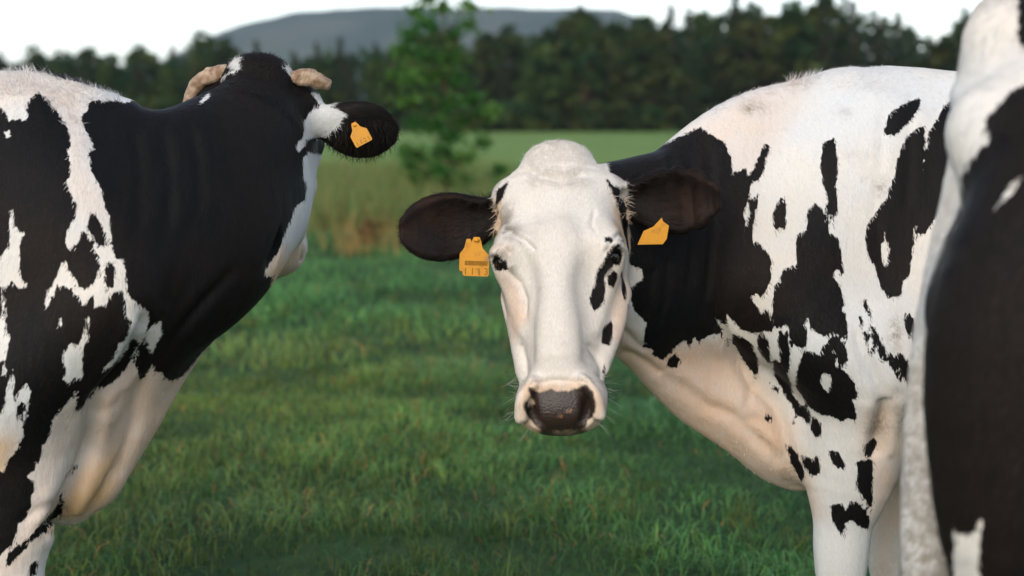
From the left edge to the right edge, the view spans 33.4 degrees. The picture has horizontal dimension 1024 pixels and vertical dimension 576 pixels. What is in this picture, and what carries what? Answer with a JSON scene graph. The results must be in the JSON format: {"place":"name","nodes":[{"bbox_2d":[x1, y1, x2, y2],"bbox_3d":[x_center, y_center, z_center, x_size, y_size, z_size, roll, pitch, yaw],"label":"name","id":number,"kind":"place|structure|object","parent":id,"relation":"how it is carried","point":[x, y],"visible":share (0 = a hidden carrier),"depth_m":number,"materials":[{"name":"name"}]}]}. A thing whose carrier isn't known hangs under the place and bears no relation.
{"place":"outdoors","nodes":[
{"label":"outdoors","id":0,"kind":"place"},
{"bbox_2d":[45,126,869,575],"bbox_3d":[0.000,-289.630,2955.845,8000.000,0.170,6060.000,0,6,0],"label":"ground","id":1,"kind":"structure","parent":0,"point":[607,146],"depth_m":6.26,"materials":[{"name":"green plant"}]},
{"bbox_2d":[0,56,8,69],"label":"broadleaf tree","id":2,"kind":"object","parent":1,"relation":"on","point":[3,65],"visible":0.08,"depth_m":192.82,"materials":[{"name":"green plant"}]},
{"bbox_2d":[13,44,53,71],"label":"broadleaf tree","id":3,"kind":"object","parent":1,"relation":"on","point":[37,57],"visible":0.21,"depth_m":203.54,"materials":[{"name":"green plant"}]},
{"bbox_2d":[50,48,62,69],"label":"conifer tree","id":4,"kind":"object","parent":1,"relation":"on","point":[57,55],"visible":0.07,"depth_m":202.10,"materials":[{"name":"green plant"}]},
{"bbox_2d":[50,61,70,75],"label":"broadleaf tree","id":5,"kind":"object","parent":1,"relation":"on","point":[60,68],"visible":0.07,"depth_m":195.97,"materials":[{"name":"green plant"}]},
{"bbox_2d":[76,46,94,83],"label":"conifer tree","id":6,"kind":"object","parent":1,"relation":"on","point":[85,64],"visible":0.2,"depth_m":191.64,"materials":[{"name":"green plant"}]},
{"bbox_2d":[67,47,104,83],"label":"broadleaf tree","id":7,"kind":"object","parent":1,"relation":"on","point":[94,59],"visible":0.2,"depth_m":206.49,"materials":[{"name":"green plant"}]},
{"bbox_2d":[93,53,128,97],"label":"broadleaf tree","id":8,"kind":"object","parent":1,"relation":"on","point":[112,73],"visible":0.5,"depth_m":192.90,"materials":[{"name":"green plant"}]},
{"bbox_2d":[127,51,149,99],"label":"conifer tree","id":9,"kind":"object","parent":1,"relation":"on","point":[137,86],"visible":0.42,"depth_m":193.94,"materials":[{"name":"green plant"}]},
{"bbox_2d":[118,42,168,105],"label":"broadleaf tree","id":10,"kind":"object","parent":1,"relation":"on","point":[150,65],"visible":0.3,"depth_m":202.98,"materials":[{"name":"green plant"}]},
{"bbox_2d":[134,94,175,108],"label":"bush","id":11,"kind":"object","parent":1,"relation":"on","point":[149,102],"visible":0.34,"depth_m":189.35,"materials":[{"name":"green plant"}]},
{"bbox_2d":[154,61,185,104],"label":"broadleaf tree","id":12,"kind":"object","parent":1,"relation":"on","point":[172,75],"visible":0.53,"depth_m":192.30,"materials":[{"name":"green plant"}]},
{"bbox_2d":[161,45,181,101],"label":"conifer tree","id":13,"kind":"object","parent":1,"relation":"on","point":[171,56],"visible":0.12,"depth_m":201.65,"materials":[{"name":"green plant"}]},
{"bbox_2d":[180,46,217,102],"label":"broadleaf tree","id":14,"kind":"object","parent":1,"relation":"on","point":[201,61],"visible":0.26,"depth_m":195.80,"materials":[{"name":"green plant"}]},
{"bbox_2d":[178,29,223,94],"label":"broadleaf tree","id":15,"kind":"object","parent":1,"relation":"on","point":[209,43],"visible":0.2,"depth_m":203.12,"materials":[{"name":"green plant"}]},
{"bbox_2d":[0,50,402,575],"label":"cow","id":16,"kind":"object","parent":1,"relation":"on","point":[148,257],"visible":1,"depth_m":3.29},
{"bbox_2d":[215,36,240,64],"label":"broadleaf tree","id":17,"kind":"object","parent":1,"relation":"on","point":[229,51],"visible":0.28,"depth_m":204.40,"materials":[{"name":"green plant"}]},
{"bbox_2d":[253,39,260,51],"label":"conifer tree","id":18,"kind":"object","parent":1,"relation":"on","point":[255,46],"visible":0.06,"depth_m":205.07,"materials":[{"name":"green plant"}]},
{"bbox_2d":[287,51,297,70],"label":"conifer tree","id":19,"kind":"object","parent":1,"relation":"on","point":[294,60],"visible":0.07,"depth_m":201.90,"materials":[{"name":"green plant"}]},
{"bbox_2d":[309,42,324,102],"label":"conifer tree","id":20,"kind":"object","parent":1,"relation":"on","point":[317,54],"visible":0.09,"depth_m":206.86,"materials":[{"name":"green plant"}]},
{"bbox_2d":[311,58,346,104],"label":"broadleaf tree","id":21,"kind":"object","parent":1,"relation":"on","point":[326,69],"visible":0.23,"depth_m":193.34,"materials":[{"name":"green plant"}]},
{"bbox_2d":[333,37,355,101],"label":"conifer tree","id":22,"kind":"object","parent":1,"relation":"on","point":[341,77],"visible":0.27,"depth_m":203.76,"materials":[{"name":"green plant"}]},
{"bbox_2d":[340,51,362,100],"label":"conifer tree","id":23,"kind":"object","parent":1,"relation":"on","point":[351,87],"visible":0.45,"depth_m":192.64,"materials":[{"name":"green plant"}]},
{"bbox_2d":[354,215,382,249],"bbox_3d":[-1.470,-0.547,17.635,0.308,0.419,0.305,5,7,40],"label":"dock plant","id":24,"kind":"object","parent":1,"relation":"on","point":[367,228],"visible":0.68,"depth_m":17.62,"materials":[{"name":"brown plant"}]},
{"bbox_2d":[367,42,381,96],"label":"conifer tree","id":25,"kind":"object","parent":1,"relation":"on","point":[376,50],"visible":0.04,"depth_m":201.37,"materials":[{"name":"green plant"}]},
{"bbox_2d":[361,54,394,109],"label":"broadleaf tree","id":26,"kind":"object","parent":1,"relation":"on","point":[374,70],"visible":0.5,"depth_m":191.24,"materials":[{"name":"green plant"}]},
{"bbox_2d":[378,103,398,121],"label":"bush","id":27,"kind":"object","parent":1,"relation":"on","point":[389,111],"visible":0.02,"depth_m":190.59,"materials":[{"name":"green plant"}]},
{"bbox_2d":[363,38,431,131],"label":"broadleaf tree","id":28,"kind":"object","parent":1,"relation":"on","point":[394,89],"visible":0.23,"depth_m":194.58,"materials":[{"name":"green plant"}]},
{"bbox_2d":[399,111,428,131],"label":"bush","id":29,"kind":"object","parent":1,"relation":"on","point":[405,124],"visible":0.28,"depth_m":190.49,"materials":[{"name":"green plant"}]},
{"bbox_2d":[415,46,454,131],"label":"broadleaf tree","id":30,"kind":"object","parent":1,"relation":"on","point":[431,110],"visible":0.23,"depth_m":191.39,"materials":[{"name":"green plant"}]},
{"bbox_2d":[397,25,472,114],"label":"broadleaf tree","id":31,"kind":"object","parent":1,"relation":"on","point":[432,41],"visible":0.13,"depth_m":202.07,"materials":[{"name":"green plant"}]},
{"bbox_2d":[378,0,509,191],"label":"young tree","id":32,"kind":"object","parent":1,"relation":"on","point":[446,105],"visible":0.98,"depth_m":25.23,"materials":[{"name":"green plant"}]},
{"bbox_2d":[306,149,596,257],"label":"rough grass","id":33,"kind":"structure","parent":1,"relation":"on","point":[386,194],"depth_m":21.84,"materials":[{"name":"green plant"}]},
{"bbox_2d":[450,21,459,110],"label":"conifer tree","id":34,"kind":"object","parent":1,"relation":"on","point":[456,25],"visible":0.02,"depth_m":206.51,"materials":[{"name":"green plant"}]},
{"bbox_2d":[443,94,488,131],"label":"bush","id":35,"kind":"object","parent":1,"relation":"on","point":[454,112],"visible":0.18,"depth_m":189.96,"materials":[{"name":"green plant"}]},
{"bbox_2d":[442,47,491,131],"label":"broadleaf tree","id":36,"kind":"object","parent":1,"relation":"on","point":[474,66],"visible":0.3,"depth_m":193.84,"materials":[{"name":"green plant"}]},
{"bbox_2d":[465,30,498,130],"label":"broadleaf tree","id":37,"kind":"object","parent":1,"relation":"on","point":[483,51],"visible":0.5,"depth_m":203.95,"materials":[{"name":"green plant"}]},
{"bbox_2d":[4,1,970,130],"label":"woodland","id":38,"kind":"object","parent":1,"relation":"on","point":[70,61],"visible":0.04,"depth_m":215.58,"materials":[{"name":"green plant"}]},
{"bbox_2d":[476,102,517,131],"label":"bush","id":39,"kind":"object","parent":1,"relation":"on","point":[495,124],"visible":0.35,"depth_m":189.81,"materials":[{"name":"green plant"}]},
{"bbox_2d":[488,42,517,131],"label":"conifer tree","id":40,"kind":"object","parent":1,"relation":"on","point":[505,93],"visible":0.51,"depth_m":194.55,"materials":[{"name":"green plant"}]},
{"bbox_2d":[488,24,528,130],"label":"broadleaf tree","id":41,"kind":"object","parent":1,"relation":"on","point":[514,43],"visible":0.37,"depth_m":200.76,"materials":[{"name":"green plant"}]},
{"bbox_2d":[496,94,548,131],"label":"bush","id":42,"kind":"object","parent":1,"relation":"on","point":[527,110],"visible":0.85,"depth_m":189.45,"materials":[{"name":"green plant"}]},
{"bbox_2d":[511,24,580,130],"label":"broadleaf tree","id":43,"kind":"object","parent":1,"relation":"on","point":[550,35],"visible":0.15,"depth_m":203.04,"materials":[{"name":"green plant"}]},
{"bbox_2d":[525,103,566,131],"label":"bush","id":44,"kind":"object","parent":1,"relation":"on","point":[554,123],"visible":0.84,"depth_m":189.78,"materials":[{"name":"green plant"}]},
{"bbox_2d":[513,36,580,131],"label":"broadleaf tree","id":45,"kind":"object","parent":1,"relation":"on","point":[543,54],"visible":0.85,"depth_m":192.23,"materials":[{"name":"green plant"}]},
{"bbox_2d":[545,98,592,131],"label":"bush","id":46,"kind":"object","parent":1,"relation":"on","point":[567,119],"visible":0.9,"depth_m":190.35,"materials":[{"name":"green plant"}]},
{"bbox_2d":[539,3,607,127],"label":"broadleaf tree","id":47,"kind":"object","parent":1,"relation":"on","point":[567,25],"visible":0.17,"depth_m":204.88,"materials":[{"name":"green plant"}]},
{"bbox_2d":[559,22,608,131],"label":"broadleaf tree","id":48,"kind":"object","parent":1,"relation":"on","point":[584,47],"visible":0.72,"depth_m":193.12,"materials":[{"name":"green plant"}]},
{"bbox_2d":[568,100,620,131],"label":"bush","id":49,"kind":"object","parent":1,"relation":"on","point":[595,119],"visible":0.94,"depth_m":189.26,"materials":[{"name":"green plant"}]},
{"bbox_2d":[573,17,631,130],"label":"broadleaf tree","id":50,"kind":"object","parent":1,"relation":"on","point":[611,35],"visible":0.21,"depth_m":200.30,"materials":[{"name":"green plant"}]},
{"bbox_2d":[598,38,650,131],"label":"broadleaf tree","id":51,"kind":"object","parent":1,"relation":"on","point":[609,94],"visible":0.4,"depth_m":193.39,"materials":[{"name":"green plant"}]},
{"bbox_2d":[604,99,648,131],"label":"bush","id":52,"kind":"object","parent":1,"relation":"on","point":[623,108],"visible":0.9,"depth_m":189.68,"materials":[{"name":"green plant"}]},
{"bbox_2d":[628,13,665,130],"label":"broadleaf tree","id":53,"kind":"object","parent":1,"relation":"on","point":[634,22],"visible":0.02,"depth_m":203.57,"materials":[{"name":"green plant"}]},
{"bbox_2d":[633,103,671,131],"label":"bush","id":54,"kind":"object","parent":1,"relation":"on","point":[664,125],"visible":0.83,"depth_m":190.66,"materials":[{"name":"green plant"}]},
{"bbox_2d":[609,18,701,131],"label":"broadleaf tree","id":55,"kind":"object","parent":1,"relation":"on","point":[646,41],"visible":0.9,"depth_m":191.39,"materials":[{"name":"green plant"}]},
{"bbox_2d":[656,3,685,130],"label":"conifer tree","id":56,"kind":"object","parent":1,"relation":"on","point":[669,21],"visible":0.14,"depth_m":202.42,"materials":[{"name":"green plant"}]},
{"bbox_2d":[395,64,956,575],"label":"cow","id":57,"kind":"object","parent":1,"relation":"on","point":[739,276],"visible":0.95,"depth_m":3.55},
{"bbox_2d":[655,104,697,131],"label":"bush","id":58,"kind":"object","parent":1,"relation":"on","point":[677,111],"visible":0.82,"depth_m":189.96,"materials":[{"name":"green plant"}]},
{"bbox_2d":[659,6,714,128],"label":"conifer tree","id":59,"kind":"object","parent":1,"relation":"on","point":[691,100],"visible":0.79,"depth_m":192.20,"materials":[{"name":"green plant"}]},
{"bbox_2d":[677,10,724,109],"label":"broadleaf tree","id":60,"kind":"object","parent":1,"relation":"on","point":[702,22],"visible":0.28,"depth_m":201.24,"materials":[{"name":"green plant"}]},
{"bbox_2d":[691,107,711,120],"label":"bush","id":61,"kind":"object","parent":1,"relation":"on","point":[698,113],"visible":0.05,"depth_m":190.23,"materials":[{"name":"green plant"}]},
{"bbox_2d":[700,16,730,111],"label":"conifer tree","id":62,"kind":"object","parent":1,"relation":"on","point":[716,26],"visible":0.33,"depth_m":194.93,"materials":[{"name":"green plant"}]},
{"bbox_2d":[722,0,742,97],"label":"conifer tree","id":63,"kind":"object","parent":1,"relation":"on","point":[735,6],"visible":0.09,"depth_m":202.72,"materials":[{"name":"green plant"}]},
{"bbox_2d":[710,9,789,103],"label":"broadleaf tree","id":64,"kind":"object","parent":1,"relation":"on","point":[748,71],"visible":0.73,"depth_m":190.65,"materials":[{"name":"green plant"}]},
{"bbox_2d":[714,0,792,85],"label":"broadleaf tree","id":65,"kind":"object","parent":1,"relation":"on","point":[754,9],"visible":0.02,"depth_m":203.44,"materials":[{"name":"green plant"}]},
{"bbox_2d":[753,3,826,88],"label":"broadleaf tree","id":66,"kind":"object","parent":1,"relation":"on","point":[790,27],"visible":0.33,"depth_m":194.47,"materials":[{"name":"green plant"}]},
{"bbox_2d":[760,0,824,85],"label":"broadleaf tree","id":67,"kind":"object","parent":1,"relation":"on","point":[783,5],"visible":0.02,"depth_m":201.46,"materials":[{"name":"green plant"}]},
{"bbox_2d":[796,0,852,77],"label":"broadleaf tree","id":68,"kind":"object","parent":1,"relation":"on","point":[814,11],"visible":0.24,"depth_m":199.87,"materials":[{"name":"green plant"}]},
{"bbox_2d":[814,5,841,71],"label":"conifer tree","id":69,"kind":"object","parent":1,"relation":"on","point":[824,46],"visible":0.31,"depth_m":195.66,"materials":[{"name":"green plant"}]},
{"bbox_2d":[833,0,861,67],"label":"conifer tree","id":70,"kind":"object","parent":1,"relation":"on","point":[844,8],"visible":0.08,"depth_m":206.34,"materials":[{"name":"green plant"}]},
{"bbox_2d":[837,0,873,67],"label":"conifer tree","id":71,"kind":"object","parent":1,"relation":"on","point":[855,45],"visible":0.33,"depth_m":196.80,"materials":[{"name":"green plant"}]},
{"bbox_2d":[864,9,889,66],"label":"conifer tree","id":72,"kind":"object","parent":1,"relation":"on","point":[872,22],"visible":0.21,"depth_m":204.63,"materials":[{"name":"green plant"}]},
{"bbox_2d":[871,15,896,66],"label":"conifer tree","id":73,"kind":"object","parent":1,"relation":"on","point":[881,56],"visible":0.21,"depth_m":196.85,"materials":[{"name":"green plant"}]},
{"bbox_2d":[887,10,909,65],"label":"conifer tree","id":74,"kind":"object","parent":1,"relation":"on","point":[896,47],"visible":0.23,"depth_m":206.41,"materials":[{"name":"green plant"}]},
{"bbox_2d":[899,23,919,66],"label":"conifer tree","id":75,"kind":"object","parent":1,"relation":"on","point":[908,55],"visible":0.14,"depth_m":192.05,"materials":[{"name":"green plant"}]},
{"bbox_2d":[920,32,934,63],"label":"conifer tree","id":76,"kind":"object","parent":1,"relation":"on","point":[928,43],"visible":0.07,"depth_m":205.65,"materials":[{"name":"green plant"}]},
{"bbox_2d":[912,35,959,70],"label":"broadleaf tree","id":77,"kind":"object","parent":1,"relation":"on","point":[944,52],"visible":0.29,"depth_m":192.10,"materials":[{"name":"green plant"}]},
{"bbox_2d":[950,21,967,68],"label":"broadleaf tree","id":78,"kind":"object","parent":1,"relation":"on","point":[959,35],"visible":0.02,"depth_m":197.59,"materials":[{"name":"green plant"}]},
{"bbox_2d":[899,0,1023,575],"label":"cow","id":79,"kind":"object","parent":1,"relation":"on","point":[961,496],"visible":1,"depth_m":2.06},
{"bbox_2d":[954,6,971,56],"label":"conifer tree","id":80,"kind":"object","parent":1,"relation":"on","point":[964,10],"visible":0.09,"depth_m":200.90,"materials":[{"name":"green plant"}]},
{"bbox_2d":[0,0,980,68],"label":"sky","id":81,"kind":"structure","parent":0,"point":[110,26],"materials":[{"name":"white"}]},
{"bbox_2d":[147,7,952,102],"bbox_3d":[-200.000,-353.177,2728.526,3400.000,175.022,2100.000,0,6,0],"label":"hill","id":82,"kind":"structure","parent":0,"point":[300,33],"depth_m":2296.35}
]}

